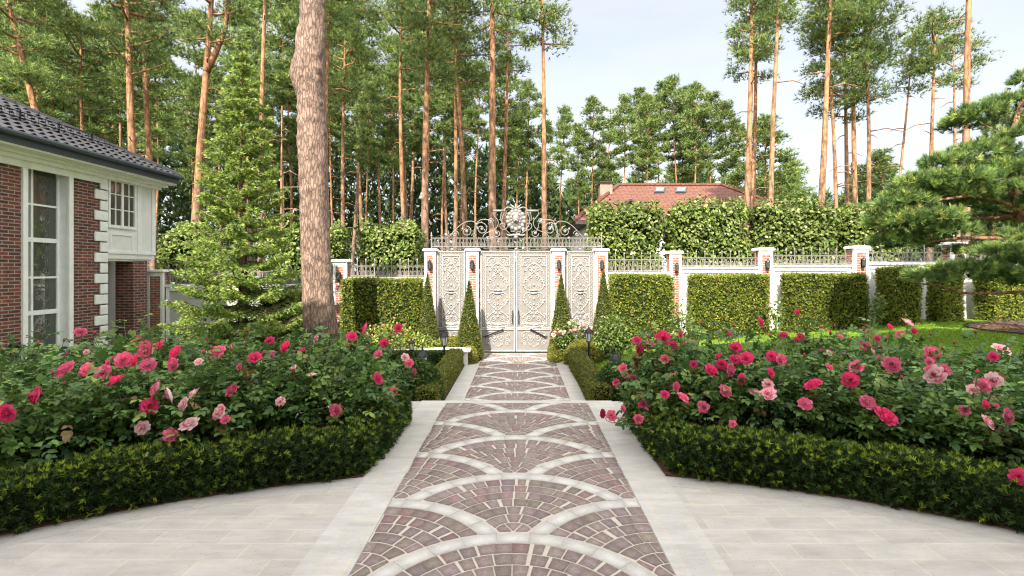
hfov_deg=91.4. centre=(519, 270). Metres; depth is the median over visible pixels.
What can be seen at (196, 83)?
pine tree
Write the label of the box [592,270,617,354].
cone topiary
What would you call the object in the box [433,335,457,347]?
clipped dome
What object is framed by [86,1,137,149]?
pine tree
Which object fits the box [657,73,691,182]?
pine tree
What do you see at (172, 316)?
garden wall
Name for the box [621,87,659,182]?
pine tree
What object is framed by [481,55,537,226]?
pine tree
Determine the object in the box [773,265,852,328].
garden wall
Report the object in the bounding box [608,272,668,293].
garden wall
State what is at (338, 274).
wall lamp
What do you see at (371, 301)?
yew hedge
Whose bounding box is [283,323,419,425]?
rose bush
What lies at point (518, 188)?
pine tree
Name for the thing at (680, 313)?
young shrub
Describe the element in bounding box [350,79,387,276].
pine tree
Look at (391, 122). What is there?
pine tree
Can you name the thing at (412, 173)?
pine tree
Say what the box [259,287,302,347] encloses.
yew hedge
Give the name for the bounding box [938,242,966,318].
brick pillar
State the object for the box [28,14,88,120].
pine tree
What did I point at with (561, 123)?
pine tree
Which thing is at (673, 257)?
brick pillar
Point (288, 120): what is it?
pine tree
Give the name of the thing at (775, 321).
young shrub
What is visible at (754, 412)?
rose bush
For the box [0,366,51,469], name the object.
rose bush
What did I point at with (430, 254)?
brick pillar
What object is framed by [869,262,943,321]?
garden wall
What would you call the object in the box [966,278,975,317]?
garden wall
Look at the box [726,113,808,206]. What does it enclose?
pine tree
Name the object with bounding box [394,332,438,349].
flowering shrub
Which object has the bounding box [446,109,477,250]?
pine tree
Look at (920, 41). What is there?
pine tree
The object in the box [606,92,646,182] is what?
pine tree
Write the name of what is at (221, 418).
rose bush
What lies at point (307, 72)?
pine tree
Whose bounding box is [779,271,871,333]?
yew hedge
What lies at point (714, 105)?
pine tree
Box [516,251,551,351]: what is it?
door leaf
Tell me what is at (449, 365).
box hedge
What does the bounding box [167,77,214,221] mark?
pine tree
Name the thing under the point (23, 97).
pine tree
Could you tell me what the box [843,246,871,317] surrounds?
brick pillar
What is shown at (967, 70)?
pine tree
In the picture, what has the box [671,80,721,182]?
pine tree
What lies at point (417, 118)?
pine tree
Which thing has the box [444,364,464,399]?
hedge soil
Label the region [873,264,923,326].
yew hedge
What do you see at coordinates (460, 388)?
path
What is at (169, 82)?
pine tree
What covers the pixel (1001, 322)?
bark mulch
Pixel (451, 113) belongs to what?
pine tree
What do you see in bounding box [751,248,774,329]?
brick pillar
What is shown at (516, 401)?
terrace lip
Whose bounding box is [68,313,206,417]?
rose bush
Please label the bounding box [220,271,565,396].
ground
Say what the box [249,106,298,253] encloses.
pine tree
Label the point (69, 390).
rose bush
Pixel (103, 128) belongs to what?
pine tree
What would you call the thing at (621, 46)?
sky
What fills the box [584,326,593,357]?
garden lantern
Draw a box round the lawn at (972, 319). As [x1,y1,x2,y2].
[577,318,1023,383]
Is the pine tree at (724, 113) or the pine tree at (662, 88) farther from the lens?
the pine tree at (662, 88)
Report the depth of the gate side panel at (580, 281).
14.58 m
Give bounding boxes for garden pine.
[859,67,1023,294]
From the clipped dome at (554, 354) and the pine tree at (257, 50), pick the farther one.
the pine tree at (257, 50)
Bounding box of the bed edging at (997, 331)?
[963,320,1023,334]
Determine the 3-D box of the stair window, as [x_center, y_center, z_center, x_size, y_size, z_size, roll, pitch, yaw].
[-10.620,-0.245,11.107,0.340,4.485,1.187,0,0,0]
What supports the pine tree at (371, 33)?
on the ground at (479, 325)
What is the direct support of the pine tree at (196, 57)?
on the ground at (479, 325)
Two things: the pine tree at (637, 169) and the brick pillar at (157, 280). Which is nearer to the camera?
the brick pillar at (157, 280)
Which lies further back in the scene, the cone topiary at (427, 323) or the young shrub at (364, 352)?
the cone topiary at (427, 323)
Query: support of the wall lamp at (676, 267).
attached to the brick pillar at (673, 257)
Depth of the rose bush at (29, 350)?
5.70 m
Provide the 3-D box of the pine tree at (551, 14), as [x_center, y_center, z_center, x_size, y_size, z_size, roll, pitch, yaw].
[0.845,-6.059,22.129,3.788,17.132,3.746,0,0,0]
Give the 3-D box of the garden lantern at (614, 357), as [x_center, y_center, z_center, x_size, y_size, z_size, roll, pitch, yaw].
[1.929,2.023,10.100,0.271,0.834,0.235,0,0,0]
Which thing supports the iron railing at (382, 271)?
on the garden wall
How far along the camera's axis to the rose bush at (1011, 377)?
4.67 m
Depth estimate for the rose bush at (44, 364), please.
5.15 m
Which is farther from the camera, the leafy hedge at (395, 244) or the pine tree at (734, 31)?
the pine tree at (734, 31)
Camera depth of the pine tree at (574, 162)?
49.20 m
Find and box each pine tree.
[0,0,51,110]
[0,0,88,119]
[0,0,96,110]
[0,16,33,104]
[0,38,19,84]
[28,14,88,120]
[31,0,136,129]
[44,11,105,127]
[48,82,79,127]
[50,0,197,157]
[65,0,138,141]
[70,87,114,136]
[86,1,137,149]
[91,61,127,144]
[96,0,187,268]
[96,1,172,140]
[110,25,182,157]
[133,40,183,268]
[134,45,184,243]
[155,0,260,225]
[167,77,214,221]
[170,7,229,202]
[175,72,225,184]
[190,67,236,276]
[208,49,275,214]
[211,0,277,275]
[215,14,274,273]
[239,0,298,227]
[243,53,285,275]
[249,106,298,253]
[250,58,297,232]
[257,0,297,276]
[260,0,342,102]
[283,106,297,132]
[286,19,341,215]
[287,0,373,212]
[289,0,340,373]
[296,0,358,230]
[325,3,385,227]
[328,20,381,276]
[328,56,352,227]
[333,0,390,276]
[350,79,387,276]
[353,0,443,276]
[353,63,396,276]
[369,62,417,276]
[375,0,422,276]
[376,0,434,276]
[376,0,474,276]
[377,49,422,276]
[403,40,453,218]
[417,0,506,296]
[425,1,481,250]
[429,44,474,250]
[430,61,458,250]
[440,29,475,250]
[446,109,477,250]
[463,0,545,250]
[463,56,499,247]
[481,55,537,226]
[482,0,548,250]
[487,106,517,250]
[500,107,533,250]
[508,77,552,250]
[511,0,577,250]
[526,119,566,215]
[549,103,576,247]
[562,122,593,213]
[573,94,615,203]
[595,120,627,184]
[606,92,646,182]
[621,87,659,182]
[624,92,671,182]
[630,111,662,174]
[651,79,687,182]
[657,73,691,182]
[663,85,699,182]
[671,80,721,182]
[672,105,706,182]
[693,90,729,182]
[706,99,745,183]
[720,0,797,259]
[720,118,746,189]
[721,0,793,236]
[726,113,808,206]
[747,0,809,206]
[762,155,817,205]
[786,0,890,254]
[794,0,874,211]
[799,0,916,210]
[804,7,898,210]
[829,0,911,208]
[849,147,913,228]
[874,21,942,176]
[896,2,981,260]
[924,30,1004,241]
[940,0,971,256]
[972,151,1022,251]
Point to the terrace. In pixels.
(749, 535)
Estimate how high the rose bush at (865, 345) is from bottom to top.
1.282 m
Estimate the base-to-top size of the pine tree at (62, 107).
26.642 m
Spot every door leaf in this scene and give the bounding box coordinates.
[480,251,514,351]
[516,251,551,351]
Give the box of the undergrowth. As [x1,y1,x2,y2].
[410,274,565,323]
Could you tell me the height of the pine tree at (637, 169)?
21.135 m
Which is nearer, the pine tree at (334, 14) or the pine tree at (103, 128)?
the pine tree at (334, 14)
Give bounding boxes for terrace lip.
[445,400,586,402]
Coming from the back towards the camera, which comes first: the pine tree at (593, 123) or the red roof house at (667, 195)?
the pine tree at (593, 123)
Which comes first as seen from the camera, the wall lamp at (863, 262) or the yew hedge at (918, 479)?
the yew hedge at (918, 479)
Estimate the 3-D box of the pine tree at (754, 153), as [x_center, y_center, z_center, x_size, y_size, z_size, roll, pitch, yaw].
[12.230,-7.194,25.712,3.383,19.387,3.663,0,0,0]
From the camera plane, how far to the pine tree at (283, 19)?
33.50 m
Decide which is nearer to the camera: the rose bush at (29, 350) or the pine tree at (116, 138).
the rose bush at (29, 350)
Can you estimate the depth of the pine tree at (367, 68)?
51.96 m
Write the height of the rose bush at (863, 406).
1.209 m
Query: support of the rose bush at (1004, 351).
on the rose bed soil at (669, 472)
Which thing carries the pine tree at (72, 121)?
on the ground at (479, 325)
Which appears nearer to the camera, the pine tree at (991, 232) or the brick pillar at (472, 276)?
the brick pillar at (472, 276)
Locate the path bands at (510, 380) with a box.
[464,354,569,399]
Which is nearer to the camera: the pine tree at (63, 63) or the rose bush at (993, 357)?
the rose bush at (993, 357)
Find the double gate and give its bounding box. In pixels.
[480,251,551,351]
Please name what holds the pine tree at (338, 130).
on the ground at (479, 325)
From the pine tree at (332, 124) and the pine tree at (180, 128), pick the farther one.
the pine tree at (332, 124)
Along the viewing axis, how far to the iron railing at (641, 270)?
14.66 m
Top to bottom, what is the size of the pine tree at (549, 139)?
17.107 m
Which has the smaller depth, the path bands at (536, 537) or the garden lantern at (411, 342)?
the path bands at (536, 537)
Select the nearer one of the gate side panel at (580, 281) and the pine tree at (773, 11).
the gate side panel at (580, 281)
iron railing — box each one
[168,264,332,284]
[349,258,423,276]
[608,252,667,271]
[682,250,755,266]
[773,247,849,264]
[864,244,945,261]
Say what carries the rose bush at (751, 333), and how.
on the rose bed soil at (669, 472)
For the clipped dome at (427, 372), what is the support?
on the ground at (479, 325)
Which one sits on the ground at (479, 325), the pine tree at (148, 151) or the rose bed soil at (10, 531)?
the pine tree at (148, 151)
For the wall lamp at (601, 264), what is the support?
attached to the brick pillar at (601, 254)
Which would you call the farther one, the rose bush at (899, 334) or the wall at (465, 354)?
the wall at (465, 354)
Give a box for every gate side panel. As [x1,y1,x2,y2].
[437,251,464,335]
[566,251,594,337]
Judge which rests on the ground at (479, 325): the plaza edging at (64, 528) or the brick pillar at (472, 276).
the brick pillar at (472, 276)
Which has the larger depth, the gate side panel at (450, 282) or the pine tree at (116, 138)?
the pine tree at (116, 138)
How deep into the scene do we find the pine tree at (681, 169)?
55.29 m
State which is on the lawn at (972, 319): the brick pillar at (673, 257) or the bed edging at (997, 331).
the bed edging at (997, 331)
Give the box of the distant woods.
[58,97,1023,284]
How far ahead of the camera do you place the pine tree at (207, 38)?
21.84 m
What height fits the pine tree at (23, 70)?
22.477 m
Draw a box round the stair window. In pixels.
[21,167,73,359]
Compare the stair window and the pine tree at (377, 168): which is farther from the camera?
the pine tree at (377, 168)
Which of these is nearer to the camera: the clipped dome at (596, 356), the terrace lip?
the terrace lip
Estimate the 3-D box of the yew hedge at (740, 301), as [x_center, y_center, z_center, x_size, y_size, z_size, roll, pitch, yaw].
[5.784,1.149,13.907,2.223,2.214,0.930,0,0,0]
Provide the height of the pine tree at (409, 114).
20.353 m
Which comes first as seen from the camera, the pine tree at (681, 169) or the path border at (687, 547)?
the path border at (687, 547)
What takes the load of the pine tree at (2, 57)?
on the ground at (479, 325)
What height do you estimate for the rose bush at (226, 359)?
1.268 m
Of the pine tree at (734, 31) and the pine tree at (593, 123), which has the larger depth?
the pine tree at (593, 123)
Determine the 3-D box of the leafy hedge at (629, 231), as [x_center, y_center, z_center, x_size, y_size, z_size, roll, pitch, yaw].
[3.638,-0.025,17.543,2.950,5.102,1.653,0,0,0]
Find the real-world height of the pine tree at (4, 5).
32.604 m
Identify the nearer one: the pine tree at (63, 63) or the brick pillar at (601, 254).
the brick pillar at (601, 254)
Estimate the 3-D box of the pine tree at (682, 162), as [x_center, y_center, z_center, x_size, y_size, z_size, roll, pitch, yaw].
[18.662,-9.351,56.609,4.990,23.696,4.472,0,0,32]
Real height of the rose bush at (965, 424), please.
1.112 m
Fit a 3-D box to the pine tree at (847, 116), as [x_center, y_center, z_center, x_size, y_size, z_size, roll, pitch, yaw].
[16.797,-5.786,25.890,4.071,16.570,4.749,0,0,0]
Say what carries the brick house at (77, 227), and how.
on the ground at (479, 325)
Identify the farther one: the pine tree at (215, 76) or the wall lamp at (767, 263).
the pine tree at (215, 76)
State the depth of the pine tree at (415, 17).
18.90 m
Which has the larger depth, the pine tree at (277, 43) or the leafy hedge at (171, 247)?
the pine tree at (277, 43)
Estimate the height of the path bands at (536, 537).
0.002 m
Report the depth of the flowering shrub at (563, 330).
13.17 m
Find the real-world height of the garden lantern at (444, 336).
1.048 m
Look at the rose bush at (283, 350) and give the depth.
5.78 m
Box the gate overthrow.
[430,204,602,251]
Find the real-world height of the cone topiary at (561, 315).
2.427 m
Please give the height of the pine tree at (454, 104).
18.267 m
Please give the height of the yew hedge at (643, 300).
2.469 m
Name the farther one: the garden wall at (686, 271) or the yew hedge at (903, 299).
the garden wall at (686, 271)
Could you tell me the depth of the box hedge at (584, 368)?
9.82 m
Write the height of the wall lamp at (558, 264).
0.310 m
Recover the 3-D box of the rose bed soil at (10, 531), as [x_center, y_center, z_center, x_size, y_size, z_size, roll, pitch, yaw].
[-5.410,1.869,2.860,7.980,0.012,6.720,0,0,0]
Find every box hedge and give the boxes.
[340,349,447,365]
[414,348,463,400]
[567,343,613,400]
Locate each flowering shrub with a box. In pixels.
[357,317,417,350]
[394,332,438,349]
[551,314,591,354]
[592,314,632,358]
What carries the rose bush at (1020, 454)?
on the rose bed soil at (669, 472)
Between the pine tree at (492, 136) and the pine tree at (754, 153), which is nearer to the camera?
the pine tree at (492, 136)
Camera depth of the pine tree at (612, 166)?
55.77 m
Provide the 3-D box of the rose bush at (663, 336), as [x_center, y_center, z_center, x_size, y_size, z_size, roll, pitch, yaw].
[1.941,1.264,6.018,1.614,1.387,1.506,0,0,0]
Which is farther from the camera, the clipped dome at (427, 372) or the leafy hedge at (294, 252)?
the leafy hedge at (294, 252)
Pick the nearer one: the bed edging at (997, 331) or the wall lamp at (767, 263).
the bed edging at (997, 331)
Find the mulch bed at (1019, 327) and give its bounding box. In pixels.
[970,321,1023,331]
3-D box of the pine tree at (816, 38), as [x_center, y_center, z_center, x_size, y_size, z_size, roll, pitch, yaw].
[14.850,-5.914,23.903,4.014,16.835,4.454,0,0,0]
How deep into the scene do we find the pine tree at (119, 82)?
32.56 m
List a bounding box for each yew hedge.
[0,386,413,534]
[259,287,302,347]
[338,275,423,347]
[607,272,675,349]
[622,386,1023,532]
[685,272,772,340]
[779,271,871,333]
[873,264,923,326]
[924,273,966,322]
[970,278,1023,320]
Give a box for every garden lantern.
[408,337,414,352]
[416,346,428,359]
[439,329,448,355]
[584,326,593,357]
[608,350,621,362]
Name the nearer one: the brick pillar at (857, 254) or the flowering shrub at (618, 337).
the flowering shrub at (618, 337)
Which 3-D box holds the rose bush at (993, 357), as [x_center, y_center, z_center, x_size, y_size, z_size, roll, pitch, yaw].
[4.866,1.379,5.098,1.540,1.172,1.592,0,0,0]
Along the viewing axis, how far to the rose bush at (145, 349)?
5.42 m
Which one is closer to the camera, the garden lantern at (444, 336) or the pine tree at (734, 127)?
the garden lantern at (444, 336)
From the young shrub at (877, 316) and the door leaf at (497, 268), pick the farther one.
the door leaf at (497, 268)
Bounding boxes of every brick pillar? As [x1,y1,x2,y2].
[147,269,172,351]
[331,259,352,338]
[423,248,439,321]
[464,248,480,324]
[550,248,566,318]
[592,248,609,309]
[664,251,683,336]
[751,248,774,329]
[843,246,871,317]
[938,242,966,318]
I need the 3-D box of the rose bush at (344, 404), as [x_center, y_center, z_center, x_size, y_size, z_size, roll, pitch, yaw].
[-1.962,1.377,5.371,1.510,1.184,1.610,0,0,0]
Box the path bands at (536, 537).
[369,403,654,575]
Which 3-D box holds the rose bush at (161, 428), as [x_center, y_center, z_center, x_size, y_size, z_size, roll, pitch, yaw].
[-3.464,1.377,4.754,1.426,1.218,1.492,0,0,0]
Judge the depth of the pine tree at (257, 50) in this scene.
56.71 m
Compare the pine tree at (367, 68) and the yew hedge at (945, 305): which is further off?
the pine tree at (367, 68)
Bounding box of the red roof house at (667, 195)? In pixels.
[560,181,792,271]
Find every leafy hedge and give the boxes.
[155,220,220,282]
[275,220,300,282]
[330,219,352,277]
[353,214,426,276]
[583,197,666,271]
[659,194,752,267]
[743,197,840,266]
[828,201,909,264]
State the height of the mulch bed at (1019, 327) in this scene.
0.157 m
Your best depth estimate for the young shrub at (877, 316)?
13.32 m
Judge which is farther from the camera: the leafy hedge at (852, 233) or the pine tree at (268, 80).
the pine tree at (268, 80)
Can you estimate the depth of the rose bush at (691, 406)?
5.27 m
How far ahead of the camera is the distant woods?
73.82 m
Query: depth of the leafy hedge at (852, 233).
17.18 m
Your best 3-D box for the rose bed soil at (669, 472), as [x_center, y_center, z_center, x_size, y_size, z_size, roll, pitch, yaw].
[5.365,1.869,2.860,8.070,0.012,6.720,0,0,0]
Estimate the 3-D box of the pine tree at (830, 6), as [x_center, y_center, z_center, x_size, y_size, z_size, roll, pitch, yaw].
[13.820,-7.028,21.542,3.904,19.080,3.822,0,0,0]
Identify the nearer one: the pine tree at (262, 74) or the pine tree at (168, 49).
the pine tree at (262, 74)
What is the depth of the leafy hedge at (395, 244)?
17.11 m
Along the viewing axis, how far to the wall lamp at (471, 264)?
14.33 m
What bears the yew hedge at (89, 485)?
on the rose bed soil at (10, 531)
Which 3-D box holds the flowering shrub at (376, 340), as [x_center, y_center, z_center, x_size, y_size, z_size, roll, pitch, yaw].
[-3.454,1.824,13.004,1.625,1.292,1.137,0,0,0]
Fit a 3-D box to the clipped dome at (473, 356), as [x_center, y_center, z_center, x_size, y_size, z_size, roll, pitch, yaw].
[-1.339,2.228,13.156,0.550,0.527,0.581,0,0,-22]
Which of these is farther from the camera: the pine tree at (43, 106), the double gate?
the pine tree at (43, 106)
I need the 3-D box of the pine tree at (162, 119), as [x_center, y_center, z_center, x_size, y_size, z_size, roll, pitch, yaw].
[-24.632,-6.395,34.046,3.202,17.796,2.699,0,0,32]
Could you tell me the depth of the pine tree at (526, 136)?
46.57 m
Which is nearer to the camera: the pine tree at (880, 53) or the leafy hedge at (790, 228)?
the leafy hedge at (790, 228)
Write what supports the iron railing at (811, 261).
on the garden wall at (778, 270)
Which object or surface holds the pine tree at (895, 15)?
on the ground at (479, 325)
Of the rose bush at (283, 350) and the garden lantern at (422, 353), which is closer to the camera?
the rose bush at (283, 350)
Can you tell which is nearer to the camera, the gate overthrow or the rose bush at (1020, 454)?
the rose bush at (1020, 454)
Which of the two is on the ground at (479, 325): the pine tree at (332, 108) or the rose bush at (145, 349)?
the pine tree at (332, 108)
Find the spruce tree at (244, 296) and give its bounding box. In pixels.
[157,40,302,366]
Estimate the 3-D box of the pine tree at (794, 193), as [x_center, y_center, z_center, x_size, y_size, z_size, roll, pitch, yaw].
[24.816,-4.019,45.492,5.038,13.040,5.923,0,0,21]
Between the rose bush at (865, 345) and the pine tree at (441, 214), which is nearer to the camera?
the rose bush at (865, 345)
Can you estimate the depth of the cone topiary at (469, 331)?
13.39 m
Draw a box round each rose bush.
[0,329,82,392]
[0,340,133,439]
[0,359,162,472]
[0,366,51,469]
[46,344,243,461]
[65,323,211,444]
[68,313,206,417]
[145,324,282,435]
[170,336,334,445]
[225,326,345,428]
[258,344,407,443]
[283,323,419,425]
[600,333,751,429]
[612,317,744,424]
[686,316,800,425]
[691,341,849,441]
[754,308,881,439]
[773,347,951,454]
[811,317,947,424]
[826,326,978,443]
[869,354,1023,485]
[930,346,1023,452]
[936,329,1023,411]
[955,361,1023,469]
[982,387,1023,467]
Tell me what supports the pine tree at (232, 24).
on the ground at (479, 325)
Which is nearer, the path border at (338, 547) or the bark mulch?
the path border at (338, 547)
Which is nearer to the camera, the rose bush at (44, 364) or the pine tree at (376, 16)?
the rose bush at (44, 364)
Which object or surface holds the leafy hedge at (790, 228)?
on the ground at (479, 325)
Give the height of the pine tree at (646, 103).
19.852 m
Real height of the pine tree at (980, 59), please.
16.610 m
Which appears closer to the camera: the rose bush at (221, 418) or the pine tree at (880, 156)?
the rose bush at (221, 418)
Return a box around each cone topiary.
[417,273,439,347]
[456,280,484,362]
[547,273,572,359]
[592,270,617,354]
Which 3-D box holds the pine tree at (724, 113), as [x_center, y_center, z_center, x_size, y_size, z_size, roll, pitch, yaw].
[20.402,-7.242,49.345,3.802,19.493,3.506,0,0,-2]
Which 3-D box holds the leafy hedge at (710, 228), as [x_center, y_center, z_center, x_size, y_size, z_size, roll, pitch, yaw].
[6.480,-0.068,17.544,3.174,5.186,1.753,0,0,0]
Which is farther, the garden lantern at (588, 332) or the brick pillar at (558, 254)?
the brick pillar at (558, 254)
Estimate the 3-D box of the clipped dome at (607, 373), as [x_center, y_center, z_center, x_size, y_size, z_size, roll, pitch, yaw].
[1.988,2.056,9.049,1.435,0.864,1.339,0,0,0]
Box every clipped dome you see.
[382,357,445,400]
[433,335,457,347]
[463,345,479,364]
[546,344,563,362]
[563,338,605,364]
[595,360,652,400]
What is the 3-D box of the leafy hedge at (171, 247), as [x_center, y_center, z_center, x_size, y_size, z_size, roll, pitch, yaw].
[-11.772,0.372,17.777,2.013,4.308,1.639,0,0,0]
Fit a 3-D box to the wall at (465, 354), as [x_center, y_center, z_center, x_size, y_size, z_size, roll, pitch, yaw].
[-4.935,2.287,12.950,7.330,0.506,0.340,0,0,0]
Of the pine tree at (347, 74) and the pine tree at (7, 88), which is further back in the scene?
the pine tree at (7, 88)
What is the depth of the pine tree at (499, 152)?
49.58 m
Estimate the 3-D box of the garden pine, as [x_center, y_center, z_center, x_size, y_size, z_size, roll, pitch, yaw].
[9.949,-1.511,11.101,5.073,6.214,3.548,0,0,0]
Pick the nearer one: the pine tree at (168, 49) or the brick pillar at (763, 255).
the brick pillar at (763, 255)
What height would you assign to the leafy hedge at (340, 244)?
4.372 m
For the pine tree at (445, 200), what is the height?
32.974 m
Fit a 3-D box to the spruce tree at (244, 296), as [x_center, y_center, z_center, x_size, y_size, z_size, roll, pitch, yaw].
[-6.841,-1.202,12.447,3.637,9.042,3.608,0,0,34]
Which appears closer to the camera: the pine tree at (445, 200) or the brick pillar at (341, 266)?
the brick pillar at (341, 266)
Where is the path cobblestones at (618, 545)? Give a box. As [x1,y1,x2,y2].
[350,403,674,575]
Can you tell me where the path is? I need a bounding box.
[445,353,584,400]
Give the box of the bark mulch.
[966,319,1023,331]
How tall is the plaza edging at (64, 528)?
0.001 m
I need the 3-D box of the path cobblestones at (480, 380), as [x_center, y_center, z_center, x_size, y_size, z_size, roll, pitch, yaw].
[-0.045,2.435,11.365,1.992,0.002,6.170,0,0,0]
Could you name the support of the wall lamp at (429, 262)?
attached to the brick pillar at (430, 254)
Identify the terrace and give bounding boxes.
[0,401,1023,575]
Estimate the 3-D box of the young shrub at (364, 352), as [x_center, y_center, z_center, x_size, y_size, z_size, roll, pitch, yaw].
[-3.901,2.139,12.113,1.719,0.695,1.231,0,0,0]
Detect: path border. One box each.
[291,401,445,575]
[587,401,733,575]
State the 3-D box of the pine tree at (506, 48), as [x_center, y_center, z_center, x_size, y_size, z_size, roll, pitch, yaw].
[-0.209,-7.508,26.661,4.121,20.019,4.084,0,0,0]
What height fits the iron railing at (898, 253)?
0.556 m
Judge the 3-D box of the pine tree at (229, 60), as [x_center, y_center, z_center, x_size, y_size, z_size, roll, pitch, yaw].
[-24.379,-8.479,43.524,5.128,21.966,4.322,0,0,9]
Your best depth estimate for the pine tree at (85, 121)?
57.37 m
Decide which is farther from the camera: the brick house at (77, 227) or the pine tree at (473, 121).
the pine tree at (473, 121)
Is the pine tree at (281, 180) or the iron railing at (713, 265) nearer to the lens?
the iron railing at (713, 265)
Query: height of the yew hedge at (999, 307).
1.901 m
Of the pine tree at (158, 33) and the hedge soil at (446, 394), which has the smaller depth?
the hedge soil at (446, 394)
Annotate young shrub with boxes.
[340,344,392,370]
[666,298,694,339]
[764,296,787,334]
[867,293,888,326]
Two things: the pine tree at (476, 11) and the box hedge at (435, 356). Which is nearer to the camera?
the box hedge at (435, 356)
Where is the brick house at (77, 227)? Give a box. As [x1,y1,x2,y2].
[0,94,183,375]
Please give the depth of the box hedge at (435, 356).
12.39 m
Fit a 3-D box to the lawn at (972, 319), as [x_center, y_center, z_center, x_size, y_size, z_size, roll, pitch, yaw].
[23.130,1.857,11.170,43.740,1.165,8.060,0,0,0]
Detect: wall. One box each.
[165,284,301,343]
[188,348,470,365]
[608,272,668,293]
[682,267,757,335]
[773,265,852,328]
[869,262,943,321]
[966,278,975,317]
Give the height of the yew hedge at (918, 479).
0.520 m
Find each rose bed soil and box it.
[0,420,373,535]
[646,420,1023,531]
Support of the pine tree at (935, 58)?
on the ground at (479, 325)
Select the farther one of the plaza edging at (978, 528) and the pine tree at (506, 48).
the pine tree at (506, 48)
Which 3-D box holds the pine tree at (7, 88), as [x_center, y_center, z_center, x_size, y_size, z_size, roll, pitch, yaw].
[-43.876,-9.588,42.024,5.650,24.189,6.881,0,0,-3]
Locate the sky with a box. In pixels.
[4,0,1023,270]
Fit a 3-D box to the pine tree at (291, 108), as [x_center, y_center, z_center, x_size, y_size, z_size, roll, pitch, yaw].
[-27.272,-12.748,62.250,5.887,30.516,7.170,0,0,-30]
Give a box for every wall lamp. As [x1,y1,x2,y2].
[336,270,340,280]
[427,259,431,269]
[470,260,473,269]
[557,260,560,269]
[600,259,603,269]
[675,262,678,272]
[765,259,769,268]
[861,257,865,267]
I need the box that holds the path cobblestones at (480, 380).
[465,354,568,399]
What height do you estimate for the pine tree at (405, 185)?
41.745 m
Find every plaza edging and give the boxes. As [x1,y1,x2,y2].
[0,477,363,546]
[665,476,1023,543]
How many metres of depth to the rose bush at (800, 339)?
5.67 m

